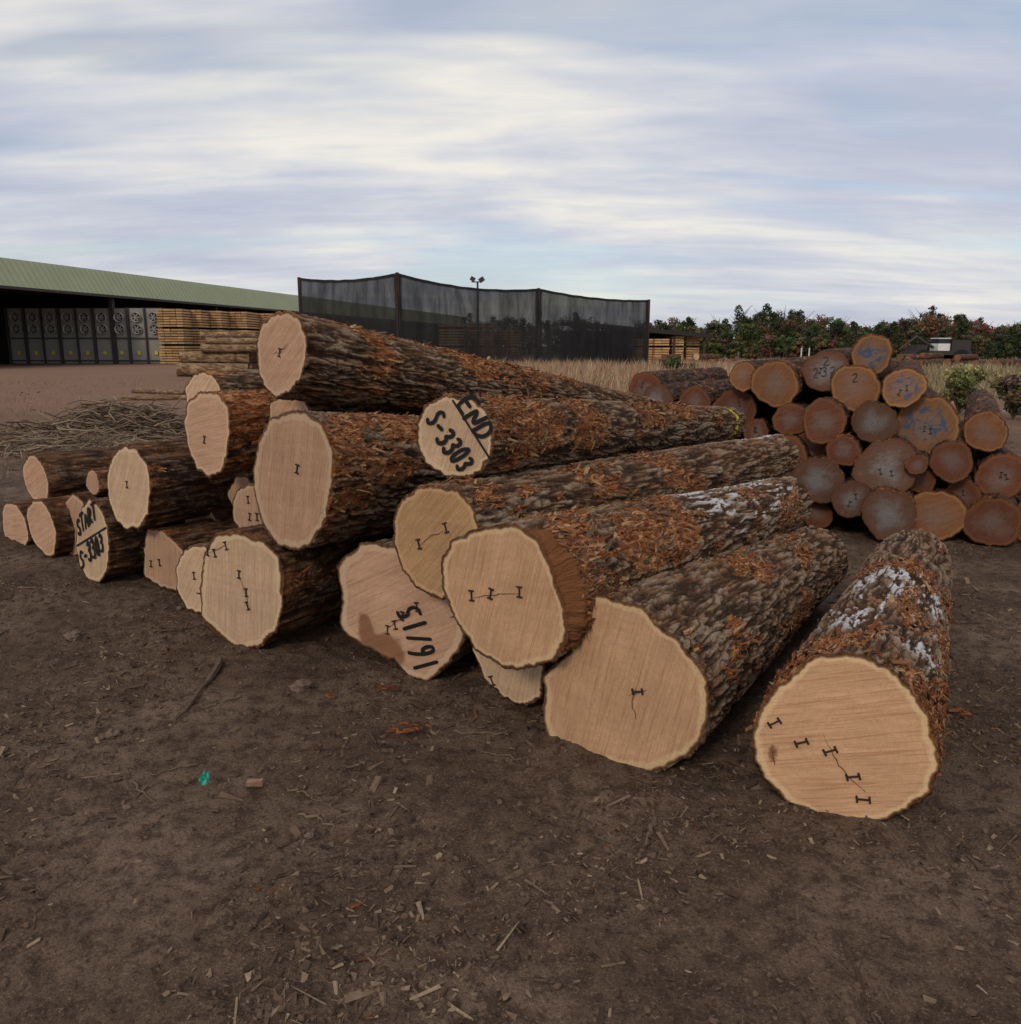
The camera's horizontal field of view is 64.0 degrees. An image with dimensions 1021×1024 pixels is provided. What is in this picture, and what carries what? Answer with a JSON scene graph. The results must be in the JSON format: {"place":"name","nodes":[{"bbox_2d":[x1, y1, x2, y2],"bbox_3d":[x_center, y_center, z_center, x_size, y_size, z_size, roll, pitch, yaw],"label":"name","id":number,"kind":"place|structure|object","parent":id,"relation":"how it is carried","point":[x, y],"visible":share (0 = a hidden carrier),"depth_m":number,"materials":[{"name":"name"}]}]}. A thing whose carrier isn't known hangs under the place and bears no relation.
{"place":"outdoors","nodes":[
{"label":"outdoors","id":0,"kind":"place"},
{"bbox_2d":[0,376,183,478],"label":"dry grass","id":1,"kind":"structure","parent":0,"point":[2,416],"depth_m":22.78,"materials":[{"name":"brown plant"}]},
{"bbox_2d":[0,258,298,310],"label":"metal roof","id":2,"kind":"structure","parent":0,"point":[21,273],"depth_m":71.59,"materials":[{"name":"metal"}]},
{"bbox_2d":[0,285,298,312],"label":"eave trim","id":3,"kind":"structure","parent":2,"relation":"attached to","point":[95,294],"depth_m":70.24,"materials":[{"name":"metal"}]},
{"bbox_2d":[0,289,298,313],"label":"soffit","id":4,"kind":"structure","parent":2,"relation":"attached to","point":[20,298],"depth_m":81.95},
{"bbox_2d":[0,352,1020,1023],"bbox_3d":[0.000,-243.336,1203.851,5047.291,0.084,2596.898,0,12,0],"label":"dirt ground","id":5,"kind":"structure","parent":0,"point":[122,936],"depth_m":2.61,"materials":[{"name":"brown soil"}]},
{"bbox_2d":[2,498,33,544],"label":"log","id":6,"kind":"object","parent":5,"relation":"on","point":[15,524],"visible":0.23,"depth_m":6.57,"materials":[{"name":"brown wood"}]},
{"bbox_2d":[26,495,74,556],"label":"log","id":7,"kind":"object","parent":5,"relation":"on","point":[51,527],"visible":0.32,"depth_m":6.07,"materials":[{"name":"brown wood"}]},
{"bbox_2d":[22,445,123,499],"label":"log","id":8,"kind":"object","parent":7,"relation":"on","point":[54,474],"visible":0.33,"depth_m":6.34,"materials":[{"name":"brown wood"}]},
{"bbox_2d":[63,630,81,641],"bbox_3d":[-2.387,0.686,4.467,0.090,0.074,0.101,-10,15,-41],"label":"stone","id":9,"kind":"object","parent":5,"relation":"on","point":[73,635],"visible":0.79,"depth_m":4.44,"materials":[{"name":"grey stone"}]},
{"bbox_2d":[0,426,162,458],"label":"brush pile","id":10,"kind":"object","parent":5,"relation":"on","point":[47,440],"visible":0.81,"depth_m":12.24,"materials":[{"name":"brown wood"}]},
{"bbox_2d":[65,491,107,555],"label":"log","id":11,"kind":"object","parent":5,"relation":"on","point":[75,502],"visible":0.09,"depth_m":6.03,"materials":[{"name":"brown wood"}]},
{"bbox_2d":[86,467,107,495],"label":"log","id":12,"kind":"object","parent":11,"relation":"on","point":[96,481],"visible":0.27,"depth_m":5.99,"materials":[{"name":"brown wood"}]},
{"bbox_2d":[0,395,185,442],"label":"brush pile","id":13,"kind":"object","parent":5,"relation":"on","point":[118,417],"visible":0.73,"depth_m":14.39,"materials":[{"name":"brown wood"}]},
{"bbox_2d":[4,308,199,363],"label":"kiln unit","id":14,"kind":"object","parent":5,"relation":"on","point":[59,336],"visible":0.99,"depth_m":70.36,"materials":[{"name":"metal"}]},
{"bbox_2d":[108,298,119,363],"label":"column","id":15,"kind":"structure","parent":5,"relation":"on","point":[111,303],"depth_m":70.12,"materials":[{"name":"metal"}]},
{"bbox_2d":[0,306,258,359],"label":"back wall","id":16,"kind":"structure","parent":5,"relation":"on","point":[4,352],"depth_m":89.62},
{"bbox_2d":[76,497,184,582],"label":"log","id":17,"kind":"object","parent":5,"relation":"on","point":[108,546],"visible":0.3,"depth_m":5.40,"materials":[{"name":"brown wood"}]},
{"bbox_2d":[120,395,185,399],"bbox_3d":[-10.319,-3.321,23.758,1.880,0.148,0.138,-2,12,-12],"label":"wooden pole","id":18,"kind":"object","parent":5,"relation":"on","point":[163,397],"visible":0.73,"depth_m":23.71,"materials":[{"name":"brown wood"}]},
{"bbox_2d":[131,388,184,394],"bbox_3d":[-11.574,-3.954,26.840,2.583,0.158,0.146,6,13,29],"label":"wooden pole","id":19,"kind":"object","parent":5,"relation":"on","point":[153,391],"visible":0.95,"depth_m":26.80,"materials":[{"name":"brown wood"}]},
{"bbox_2d":[156,309,201,363],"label":"lumber stack","id":20,"kind":"object","parent":5,"relation":"on","point":[177,317],"visible":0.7,"depth_m":70.08,"materials":[{"name":"beige wood"}]},
{"bbox_2d":[143,518,237,591],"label":"log","id":21,"kind":"object","parent":5,"relation":"on","point":[165,547],"visible":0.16,"depth_m":5.25,"materials":[{"name":"brown wood"}]},
{"bbox_2d":[185,507,232,522],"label":"log","id":22,"kind":"object","parent":21,"relation":"on","point":[220,515],"visible":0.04,"depth_m":5.52,"materials":[{"name":"brown wood"}]},
{"bbox_2d":[107,439,252,529],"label":"log","id":23,"kind":"object","parent":22,"relation":"on","point":[153,483],"visible":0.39,"depth_m":5.13,"materials":[{"name":"brown wood"}]},
{"bbox_2d":[185,369,265,401],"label":"log","id":24,"kind":"object","parent":23,"relation":"on","point":[222,380],"visible":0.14,"depth_m":5.51,"materials":[{"name":"brown wood"}]},
{"bbox_2d":[175,541,209,613],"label":"log","id":25,"kind":"object","parent":5,"relation":"on","point":[188,568],"visible":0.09,"depth_m":4.80,"materials":[{"name":"brown wood"}]},
{"bbox_2d":[232,483,261,527],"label":"log","id":26,"kind":"object","parent":25,"relation":"on","point":[245,509],"visible":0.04,"depth_m":4.77,"materials":[{"name":"brown wood"}]},
{"bbox_2d":[183,387,274,477],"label":"log","id":27,"kind":"object","parent":26,"relation":"on","point":[223,430],"visible":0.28,"depth_m":4.79,"materials":[{"name":"brown wood"}]},
{"bbox_2d":[172,657,222,721],"bbox_3d":[-1.431,0.818,3.783,0.041,0.040,0.697,-1,12,-4],"label":"stick","id":28,"kind":"object","parent":5,"relation":"on","point":[214,672],"visible":1,"depth_m":3.85,"materials":[{"name":"brown wood"}]},
{"bbox_2d":[186,310,213,349],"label":"lumber stack","id":29,"kind":"object","parent":5,"relation":"on","point":[202,319],"visible":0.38,"depth_m":71.94,"materials":[{"name":"beige wood"}]},
{"bbox_2d":[176,363,249,375],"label":"peeled log","id":30,"kind":"object","parent":5,"relation":"on","point":[186,369],"visible":0.72,"depth_m":41.74,"materials":[{"name":"brown wood"}]},
{"bbox_2d":[179,351,250,362],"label":"peeled log","id":31,"kind":"object","parent":30,"relation":"on","point":[216,357],"visible":0.97,"depth_m":42.01,"materials":[{"name":"brown wood"}]},
{"bbox_2d":[201,344,256,352],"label":"peeled log","id":32,"kind":"object","parent":31,"relation":"on","point":[206,348],"visible":0.86,"depth_m":41.78,"materials":[{"name":"brown wood"}]},
{"bbox_2d":[208,311,235,331],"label":"lumber stack","id":33,"kind":"object","parent":5,"relation":"on","point":[220,321],"visible":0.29,"depth_m":73.73,"materials":[{"name":"beige wood"}]},
{"bbox_2d":[225,312,259,336],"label":"lumber stack","id":34,"kind":"object","parent":5,"relation":"on","point":[245,320],"visible":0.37,"depth_m":75.83,"materials":[{"name":"beige wood"}]},
{"bbox_2d":[196,524,393,648],"bbox_3d":[-0.882,0.256,5.085,0.761,0.685,2.014,8,14,33],"label":"log","id":35,"kind":"object","parent":5,"relation":"on","point":[259,588],"visible":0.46,"depth_m":4.25,"materials":[{"name":"brown wood"}]},
{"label":"log","id":36,"kind":"object","parent":35,"relation":"on","visible":0},
{"bbox_2d":[269,399,422,417],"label":"log","id":37,"kind":"object","parent":36,"relation":"on","point":[277,407],"visible":0.09,"depth_m":4.76,"materials":[{"name":"brown wood"}]},
{"bbox_2d":[288,678,313,692],"bbox_3d":[-0.959,0.803,3.778,0.083,0.067,0.104,8,14,36],"label":"stone","id":38,"kind":"object","parent":5,"relation":"on","point":[301,685],"visible":1,"depth_m":3.75,"materials":[{"name":"grey stone"}]},
{"bbox_2d":[337,538,472,680],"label":"log","id":39,"kind":"object","parent":5,"relation":"on","point":[390,610],"visible":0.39,"depth_m":3.88,"materials":[{"name":"brown wood"}]},
{"bbox_2d":[252,409,616,550],"bbox_3d":[-0.142,-0.328,5.204,0.660,0.853,3.245,8,14,33],"label":"log","id":40,"kind":"object","parent":39,"relation":"on","point":[320,478],"visible":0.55,"depth_m":3.94,"materials":[{"name":"brown wood"}]},
{"bbox_2d":[256,310,662,409],"bbox_3d":[0.086,-0.870,5.752,0.446,0.949,3.990,9,15,39],"label":"log","id":41,"kind":"object","parent":40,"relation":"on","point":[304,358],"visible":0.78,"depth_m":4.51,"materials":[{"name":"brown wood"}]},
{"bbox_2d":[393,434,798,599],"bbox_3d":[0.737,-0.087,4.517,3.044,0.530,0.507,-11,16,-43],"label":"log","id":42,"kind":"object","parent":39,"relation":"on","point":[431,521],"visible":0.64,"depth_m":3.81,"materials":[{"name":"brown wood"}]},
{"bbox_2d":[416,389,746,478],"bbox_3d":[0.695,-0.533,4.798,0.418,0.502,3.137,9,14,37],"label":"log","id":43,"kind":"object","parent":42,"relation":"on","point":[463,435],"visible":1,"depth_m":3.90,"materials":[{"name":"brown wood"}]},
{"bbox_2d":[297,272,649,366],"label":"shade cloth fence","id":44,"kind":"object","parent":5,"relation":"on","point":[513,325],"visible":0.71,"depth_m":45.48,"materials":[{"name":"fabric"}]},
{"bbox_2d":[0,493,1020,1023],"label":"dirt clods","id":45,"kind":"object","parent":5,"relation":"on","point":[4,983],"visible":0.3,"depth_m":2.52,"materials":[{"name":"brown soil"}]},
{"bbox_2d":[0,384,1020,526],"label":"field debris","id":46,"kind":"object","parent":5,"relation":"on","point":[840,523],"visible":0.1,"depth_m":17.68,"materials":[{"name":"brown wood"}]},
{"bbox_2d":[0,438,1020,1023],"bbox_3d":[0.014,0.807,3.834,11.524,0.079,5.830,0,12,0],"label":"wood chip litter","id":47,"kind":"object","parent":5,"relation":"on","point":[446,1004],"visible":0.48,"depth_m":2.49,"materials":[{"name":"brown wood"}]},
{"bbox_2d":[472,646,567,705],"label":"log","id":48,"kind":"object","parent":5,"relation":"on","point":[525,687],"visible":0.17,"depth_m":3.56,"materials":[{"name":"brown wood"}]},
{"bbox_2d":[441,476,812,670],"bbox_3d":[0.856,0.158,4.031,2.564,0.615,0.660,-11,16,-43],"label":"log","id":49,"kind":"object","parent":48,"relation":"on","point":[519,593],"visible":0.91,"depth_m":3.28,"materials":[{"name":"brown wood"}]},
{"bbox_2d":[644,816,656,846],"bbox_3d":[0.454,1.030,2.646,0.027,0.025,0.154,5,12,22],"label":"stick","id":50,"kind":"object","parent":5,"relation":"on","point":[651,825],"visible":1,"depth_m":2.64,"materials":[{"name":"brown wood"}]},
{"bbox_2d":[650,339,669,359],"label":"lumber stack","id":51,"kind":"object","parent":5,"relation":"on","point":[659,351],"visible":0.62,"depth_m":68.17,"materials":[{"name":"beige wood"}]},
{"bbox_2d":[650,357,681,369],"bbox_3d":[5.828,-5.121,29.992,0.992,1.196,1.177,10,15,39],"label":"green bush","id":52,"kind":"object","parent":5,"relation":"on","point":[669,361],"visible":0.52,"depth_m":29.85,"materials":[{"name":"green plant"}]},
{"bbox_2d":[666,337,683,358],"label":"lumber stack","id":53,"kind":"object","parent":5,"relation":"on","point":[676,341],"visible":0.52,"depth_m":69.15,"materials":[{"name":"beige wood"}]},
{"bbox_2d":[649,328,711,354],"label":"lumber shed","id":54,"kind":"structure","parent":5,"relation":"on","point":[659,333],"depth_m":68.88,"materials":[{"name":"metal"}]},
{"bbox_2d":[679,337,699,358],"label":"lumber stack","id":55,"kind":"object","parent":5,"relation":"on","point":[689,340],"visible":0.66,"depth_m":70.16,"materials":[{"name":"beige wood"}]},
{"bbox_2d":[542,525,848,772],"bbox_3d":[1.128,0.467,4.016,0.711,0.698,2.412,8,14,36],"label":"log","id":56,"kind":"object","parent":5,"relation":"on","point":[659,672],"visible":0.94,"depth_m":3.14,"materials":[{"name":"brown wood"}]},
{"bbox_2d":[805,465,853,527],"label":"log","id":57,"kind":"object","parent":5,"relation":"on","point":[824,515],"visible":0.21,"depth_m":6.97,"materials":[{"name":"brown wood"}]},
{"bbox_2d":[791,453,851,503],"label":"log","id":58,"kind":"object","parent":57,"relation":"on","point":[820,477],"visible":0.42,"depth_m":6.79,"materials":[{"name":"brown wood"}]},
{"bbox_2d":[783,434,810,476],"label":"log","id":59,"kind":"object","parent":58,"relation":"on","point":[799,442],"visible":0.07,"depth_m":6.91,"materials":[{"name":"brown wood"}]},
{"bbox_2d":[772,391,831,434],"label":"log","id":60,"kind":"object","parent":59,"relation":"on","point":[787,417],"visible":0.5,"depth_m":7.03,"materials":[{"name":"brown wood"}]},
{"bbox_2d":[750,359,820,407],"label":"log","id":61,"kind":"object","parent":60,"relation":"on","point":[776,383],"visible":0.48,"depth_m":7.02,"materials":[{"name":"brown wood"}]},
{"bbox_2d":[798,427,851,455],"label":"log","id":62,"kind":"object","parent":58,"relation":"on","point":[814,449],"visible":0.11,"depth_m":7.00,"materials":[{"name":"brown wood"}]},
{"bbox_2d":[802,395,852,444],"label":"log","id":63,"kind":"object","parent":62,"relation":"on","point":[826,419],"visible":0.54,"depth_m":6.74,"materials":[{"name":"brown wood"}]},
{"bbox_2d":[801,347,852,391],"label":"log","id":64,"kind":"object","parent":63,"relation":"on","point":[818,369],"visible":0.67,"depth_m":6.95,"materials":[{"name":"brown wood"}]},
{"bbox_2d":[825,428,870,465],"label":"log","id":65,"kind":"object","parent":58,"relation":"on","point":[847,448],"visible":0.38,"depth_m":6.67,"materials":[{"name":"brown wood"}]},
{"bbox_2d":[850,398,899,442],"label":"log","id":66,"kind":"object","parent":65,"relation":"on","point":[872,421],"visible":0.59,"depth_m":6.57,"materials":[{"name":"brown wood"}]},
{"bbox_2d":[830,360,899,411],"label":"log","id":67,"kind":"object","parent":66,"relation":"on","point":[852,387],"visible":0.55,"depth_m":6.82,"materials":[{"name":"brown wood"}]},
{"bbox_2d":[850,333,893,374],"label":"log","id":68,"kind":"object","parent":67,"relation":"on","point":[875,351],"visible":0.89,"depth_m":6.75,"materials":[{"name":"brown wood"}]},
{"bbox_2d":[649,303,1020,360],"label":"distant treeline","id":69,"kind":"object","parent":5,"relation":"on","point":[774,335],"visible":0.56,"depth_m":94.36,"materials":[{"name":"green plant"}]},
{"bbox_2d":[745,528,956,820],"bbox_3d":[1.788,0.541,3.805,0.622,0.631,2.634,7,14,31],"label":"log","id":70,"kind":"object","parent":5,"relation":"on","point":[850,718],"visible":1,"depth_m":2.78,"materials":[{"name":"brown wood"}]},
{"bbox_2d":[861,485,916,540],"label":"log","id":71,"kind":"object","parent":5,"relation":"on","point":[887,511],"visible":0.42,"depth_m":6.46,"materials":[{"name":"brown wood"}]},
{"bbox_2d":[830,474,871,517],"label":"log","id":72,"kind":"object","parent":71,"relation":"on","point":[849,494],"visible":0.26,"depth_m":6.62,"materials":[{"name":"brown wood"}]},
{"bbox_2d":[851,435,917,491],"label":"log","id":73,"kind":"object","parent":71,"relation":"on","point":[879,463],"visible":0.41,"depth_m":6.53,"materials":[{"name":"brown wood"}]},
{"bbox_2d":[898,336,971,358],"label":"log loader","id":74,"kind":"object","parent":5,"relation":"on","point":[947,348],"visible":0.59,"depth_m":69.69,"materials":[{"name":"metal"}]},
{"bbox_2d":[913,476,967,541],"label":"log","id":75,"kind":"object","parent":5,"relation":"on","point":[941,509],"visible":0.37,"depth_m":6.58,"materials":[{"name":"brown wood"}]},
{"bbox_2d":[909,466,936,492],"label":"log","id":76,"kind":"object","parent":75,"relation":"on","point":[927,479],"visible":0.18,"depth_m":6.62,"materials":[{"name":"brown wood"}]},
{"bbox_2d":[904,450,929,474],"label":"log","id":77,"kind":"object","parent":76,"relation":"on","point":[916,464],"visible":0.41,"depth_m":6.41,"materials":[{"name":"brown wood"}]},
{"bbox_2d":[894,386,960,454],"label":"log","id":78,"kind":"object","parent":77,"relation":"on","point":[929,419],"visible":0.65,"depth_m":6.65,"materials":[{"name":"brown wood"}]},
{"bbox_2d":[881,359,928,407],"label":"log","id":79,"kind":"object","parent":78,"relation":"on","point":[905,383],"visible":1,"depth_m":6.55,"materials":[{"name":"brown wood"}]},
{"bbox_2d":[929,435,972,483],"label":"log","id":80,"kind":"object","parent":76,"relation":"on","point":[950,461],"visible":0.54,"depth_m":6.45,"materials":[{"name":"brown wood"}]},
{"bbox_2d":[937,363,995,413],"bbox_3d":[10.483,-2.855,18.897,1.030,1.177,1.351,-7,14,-31],"label":"flowering shrub","id":81,"kind":"object","parent":5,"relation":"on","point":[959,381],"visible":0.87,"depth_m":18.73,"materials":[{"name":"green plant"}]},
{"bbox_2d":[963,492,1020,545],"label":"log","id":82,"kind":"object","parent":5,"relation":"on","point":[992,519],"visible":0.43,"depth_m":6.40,"materials":[{"name":"brown wood"}]},
{"bbox_2d":[944,474,981,505],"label":"log","id":83,"kind":"object","parent":82,"relation":"on","point":[968,489],"visible":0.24,"depth_m":6.56,"materials":[{"name":"brown wood"}]},
{"bbox_2d":[959,420,1020,497],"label":"log","id":84,"kind":"object","parent":82,"relation":"on","point":[998,471],"visible":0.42,"depth_m":6.57,"materials":[{"name":"brown wood"}]},
{"bbox_2d":[962,389,1008,451],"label":"log","id":85,"kind":"object","parent":84,"relation":"on","point":[985,428],"visible":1,"depth_m":6.62,"materials":[{"name":"brown wood"}]},
{"bbox_2d":[987,370,1020,418],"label":"flowering shrub","id":86,"kind":"object","parent":5,"relation":"on","point":[1010,391],"visible":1,"depth_m":17.21,"materials":[{"name":"green plant"}]},
{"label":"log","id":87,"kind":"object","parent":5,"relation":"on","visible":0},
{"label":"log","id":88,"kind":"object","parent":87,"relation":"on","visible":0},
{"bbox_2d":[743,412,779,438],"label":"log","id":89,"kind":"object","parent":88,"relation":"on","point":[760,426],"visible":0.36,"depth_m":7.30,"materials":[{"name":"brown wood"}]},
{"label":"log","id":90,"kind":"object","parent":5,"relation":"on","visible":0},
{"bbox_2d":[688,432,743,446],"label":"log","id":91,"kind":"object","parent":90,"relation":"on","point":[741,436],"visible":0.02,"depth_m":7.62,"materials":[{"name":"brown wood"}]},
{"bbox_2d":[679,379,734,405],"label":"log","id":92,"kind":"object","parent":91,"relation":"on","point":[707,394],"visible":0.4,"depth_m":7.54,"materials":[{"name":"brown wood"}]},
{"bbox_2d":[712,389,776,424],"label":"log","id":93,"kind":"object","parent":91,"relation":"on","point":[749,405],"visible":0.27,"depth_m":7.38,"materials":[{"name":"brown wood"}]},
{"bbox_2d":[729,356,809,392],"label":"log","id":94,"kind":"object","parent":93,"relation":"on","point":[740,376],"visible":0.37,"depth_m":7.20,"materials":[{"name":"brown wood"}]},
{"bbox_2d":[0,0,1020,338],"label":"sky","id":95,"kind":"structure","parent":0,"point":[859,161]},
{"bbox_2d":[495,355,785,392],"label":"dry grass","id":96,"kind":"structure","parent":0,"point":[613,375],"depth_m":30.24,"materials":[{"name":"beige plant"}]},
{"bbox_2d":[722,356,1020,399],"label":"dry grass","id":97,"kind":"structure","parent":0,"point":[936,376],"depth_m":43.40,"materials":[{"name":"beige plant"}]},
{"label":"log","id":98,"kind":"object","parent":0,"visible":0},
{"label":"log","id":99,"kind":"object","parent":98,"relation":"on","visible":0},
{"bbox_2d":[643,376,728,403],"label":"log","id":100,"kind":"object","parent":99,"relation":"on","point":[668,392],"visible":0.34,"depth_m":7.60,"materials":[{"name":"brown wood"}]},
{"bbox_2d":[629,367,727,395],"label":"log","id":101,"kind":"object","parent":100,"relation":"on","point":[641,383],"visible":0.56,"depth_m":8.12,"materials":[{"name":"brown wood"}]},
{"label":"peeled log","id":102,"kind":"object","parent":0,"visible":0},
{"bbox_2d":[205,337,257,344],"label":"peeled log","id":103,"kind":"object","parent":102,"relation":"on","point":[232,341],"visible":0.89,"depth_m":42.12,"materials":[{"name":"brown wood"}]},
{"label":"peeled log","id":104,"kind":"object","parent":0,"visible":0},
{"bbox_2d":[200,332,255,337],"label":"peeled log","id":105,"kind":"object","parent":104,"relation":"on","point":[229,334],"visible":0.98,"depth_m":42.48,"materials":[{"name":"brown wood"}]},
{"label":"log","id":106,"kind":"object","parent":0,"visible":0},
{"bbox_2d":[227,473,253,503],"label":"log","id":107,"kind":"object","parent":106,"relation":"on","point":[241,481],"visible":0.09,"depth_m":5.30,"materials":[{"name":"brown wood"}]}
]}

